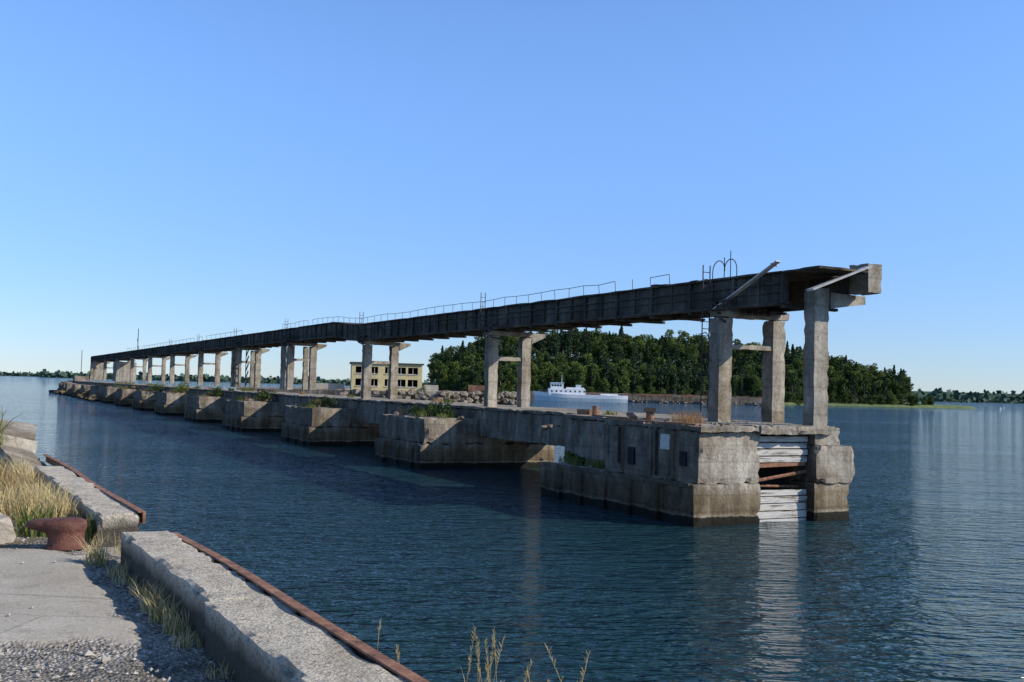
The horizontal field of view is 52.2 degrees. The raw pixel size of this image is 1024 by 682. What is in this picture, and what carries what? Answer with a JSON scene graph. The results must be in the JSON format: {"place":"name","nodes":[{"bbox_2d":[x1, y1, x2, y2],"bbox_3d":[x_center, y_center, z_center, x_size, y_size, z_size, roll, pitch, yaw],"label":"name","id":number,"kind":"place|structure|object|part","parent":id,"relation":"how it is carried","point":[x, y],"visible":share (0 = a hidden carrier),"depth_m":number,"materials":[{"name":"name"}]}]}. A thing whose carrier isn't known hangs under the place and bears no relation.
{"place":"outdoors","nodes":[
{"label":"outdoors","id":0,"kind":"place"},
{"bbox_2d":[0,452,91,520],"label":"dry grass","id":1,"kind":"structure","parent":0,"point":[11,500],"depth_m":13.07,"materials":[{"name":"plant"}]},
{"bbox_2d":[0,411,429,681],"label":"quay","id":2,"kind":"structure","parent":0,"point":[67,616],"depth_m":7.29,"materials":[{"name":"concrete"}]},
{"bbox_2d":[0,512,15,544],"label":"boulder","id":3,"kind":"object","parent":2,"relation":"on","point":[7,534],"visible":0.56,"depth_m":11.13,"materials":[{"name":"stone"}]},
{"bbox_2d":[0,408,99,543],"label":"green weeds","id":4,"kind":"object","parent":2,"relation":"on","point":[24,529],"visible":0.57,"depth_m":11.71,"materials":[{"name":"green plant"}]},
{"bbox_2d":[26,517,87,549],"bbox_3d":[-4.746,1.997,10.899,0.618,0.306,0.430,2,-3,-10],"label":"mooring bollard","id":5,"kind":"object","parent":2,"relation":"on","point":[59,531],"visible":0.98,"depth_m":10.76,"materials":[{"name":"brown metal"}]},
{"bbox_2d":[377,620,590,681],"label":"reed stalks","id":6,"kind":"object","parent":2,"relation":"on","point":[478,656],"visible":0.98,"depth_m":4.82,"materials":[{"name":"plant"}]},
{"bbox_2d":[71,531,489,681],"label":"kerb grass","id":7,"kind":"structure","parent":0,"point":[156,610],"depth_m":7.81,"materials":[{"name":"plant"}]},
{"bbox_2d":[237,387,761,405],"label":"quay","id":8,"kind":"structure","parent":0,"point":[692,399],"depth_m":471.31,"materials":[{"name":"concrete"}]},
{"bbox_2d":[316,383,437,391],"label":"low wall","id":9,"kind":"structure","parent":8,"relation":"on","point":[427,388],"depth_m":241.14,"materials":[{"name":"white brick"}]},
{"bbox_2d":[350,363,421,391],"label":"building","id":10,"kind":"structure","parent":8,"relation":"on","point":[381,376],"depth_m":241.17,"materials":[{"name":"beige paint"}]},
{"bbox_2d":[355,366,417,386],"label":"windows","id":11,"kind":"structure","parent":10,"relation":"attached to","point":[400,371],"depth_m":246.65,"materials":[{"name":"black glass"}]},
{"bbox_2d":[355,366,417,387],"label":"window frames","id":12,"kind":"structure","parent":10,"relation":"attached to","point":[387,379],"depth_m":241.44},
{"bbox_2d":[349,362,423,365],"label":"roof","id":13,"kind":"structure","parent":10,"relation":"on","point":[398,363],"depth_m":241.79,"materials":[{"name":"grey concrete"}]},
{"bbox_2d":[336,388,761,405],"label":"stone rubble","id":14,"kind":"object","parent":8,"relation":"on","point":[506,397],"visible":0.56,"depth_m":246.99,"materials":[{"name":"grey stone"}]},
{"bbox_2d":[468,385,761,397],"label":"rusty scrap","id":15,"kind":"object","parent":8,"relation":"on","point":[476,388],"visible":0.66,"depth_m":469.44,"materials":[{"name":"metal"}]},
{"bbox_2d":[0,376,1023,681],"bbox_3d":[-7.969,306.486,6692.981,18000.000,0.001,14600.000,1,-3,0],"label":"water","id":16,"kind":"structure","parent":0,"point":[910,568],"depth_m":32.49,"materials":[{"name":"blue liquid"}]},
{"bbox_2d":[49,329,855,526],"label":"concrete pier","id":17,"kind":"structure","parent":16,"relation":"in","point":[662,467],"depth_m":46.32,"materials":[{"name":"concrete"}]},
{"bbox_2d":[152,382,164,391],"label":"bush","id":18,"kind":"object","parent":17,"relation":"on","point":[157,387],"visible":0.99,"depth_m":165.87,"materials":[{"name":"green plant"}]},
{"bbox_2d":[170,379,189,392],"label":"bush","id":19,"kind":"object","parent":17,"relation":"on","point":[183,386],"visible":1,"depth_m":146.51,"materials":[{"name":"green plant"}]},
{"bbox_2d":[207,386,223,396],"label":"bush","id":20,"kind":"object","parent":17,"relation":"on","point":[217,391],"visible":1,"depth_m":126.07,"materials":[{"name":"green plant"}]},
{"bbox_2d":[255,389,274,400],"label":"bush","id":21,"kind":"object","parent":17,"relation":"on","point":[264,394],"visible":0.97,"depth_m":106.45,"materials":[{"name":"green plant"}]},
{"bbox_2d":[321,395,336,407],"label":"bush","id":22,"kind":"object","parent":17,"relation":"on","point":[325,402],"visible":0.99,"depth_m":86.97,"materials":[{"name":"green plant"}]},
{"bbox_2d":[102,381,617,468],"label":"pier weeds","id":23,"kind":"object","parent":17,"relation":"on","point":[599,464],"visible":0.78,"depth_m":67.87,"materials":[{"name":"green plant"}]},
{"bbox_2d":[96,382,709,423],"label":"weeds","id":24,"kind":"object","parent":17,"relation":"on","point":[691,418],"visible":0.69,"depth_m":43.01,"materials":[{"name":"green plant"}]},
{"bbox_2d":[408,405,423,414],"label":"bush","id":25,"kind":"object","parent":17,"relation":"on","point":[415,408],"visible":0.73,"depth_m":67.01,"materials":[{"name":"green plant"}]},
{"bbox_2d":[421,402,435,414],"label":"bush","id":26,"kind":"object","parent":17,"relation":"on","point":[427,409],"visible":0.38,"depth_m":68.80,"materials":[{"name":"green plant"}]},
{"bbox_2d":[425,397,450,416],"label":"bush","id":27,"kind":"object","parent":17,"relation":"on","point":[440,405],"visible":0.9,"depth_m":66.14,"materials":[{"name":"green plant"}]},
{"bbox_2d":[90,251,881,425],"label":"elevated conveyor bridge","id":28,"kind":"structure","parent":17,"relation":"on","point":[816,294],"depth_m":53.71,"materials":[{"name":"concrete"}]},
{"bbox_2d":[563,451,577,463],"bbox_3d":[2.789,5.474,49.066,0.786,0.725,0.932,1,-3,0],"label":"bush","id":29,"kind":"object","parent":17,"relation":"on","point":[568,454],"visible":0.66,"depth_m":48.86,"materials":[{"name":"green plant"}]},
{"bbox_2d":[574,455,585,464],"bbox_3d":[3.123,5.497,47.904,0.592,0.521,0.648,1,-3,0],"label":"bush","id":30,"kind":"object","parent":17,"relation":"on","point":[581,459],"visible":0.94,"depth_m":47.73,"materials":[{"name":"green plant"}]},
{"bbox_2d":[534,382,627,402],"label":"white ship","id":31,"kind":"object","parent":16,"relation":"on","point":[557,391],"visible":0.97,"depth_m":442.72,"materials":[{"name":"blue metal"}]},
{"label":"windows","id":32,"kind":"part","parent":31,"relation":"part of","materials":[{"name":"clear glass"}]},
{"bbox_2d":[911,387,1023,403],"bbox_3d":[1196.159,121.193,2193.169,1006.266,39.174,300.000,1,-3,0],"label":"distant shore trees","id":33,"kind":"object","parent":16,"relation":"on","point":[940,395],"visible":0.63,"depth_m":2154.84,"materials":[{"name":"green plant"}]},
{"bbox_2d":[0,0,1023,393],"label":"sky","id":34,"kind":"structure","parent":0,"point":[174,170],"materials":[{"name":"blue"}]},
{"bbox_2d":[422,357,975,408],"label":"island terrain","id":35,"kind":"structure","parent":0,"point":[835,403],"depth_m":591.11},
{"bbox_2d":[426,326,934,405],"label":"forest","id":36,"kind":"object","parent":35,"relation":"on","point":[650,358],"visible":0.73,"depth_m":593.95,"materials":[{"name":"green plant"}]},
{"label":"seabed","id":37,"kind":"structure","parent":0,"visible":0},
{"bbox_2d":[0,371,168,376],"bbox_3d":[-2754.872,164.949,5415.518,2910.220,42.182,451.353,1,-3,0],"label":"distant shore trees","id":38,"kind":"object","parent":37,"relation":"on","point":[29,374],"visible":0.22,"depth_m":5354.43,"materials":[{"name":"green plant"}]},
{"bbox_2d":[37,369,434,386],"bbox_3d":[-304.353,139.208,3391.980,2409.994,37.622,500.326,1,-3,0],"label":"distant shore trees","id":39,"kind":"object","parent":37,"relation":"on","point":[44,373],"visible":0.23,"depth_m":3239.34,"materials":[{"name":"green plant"}]}
]}

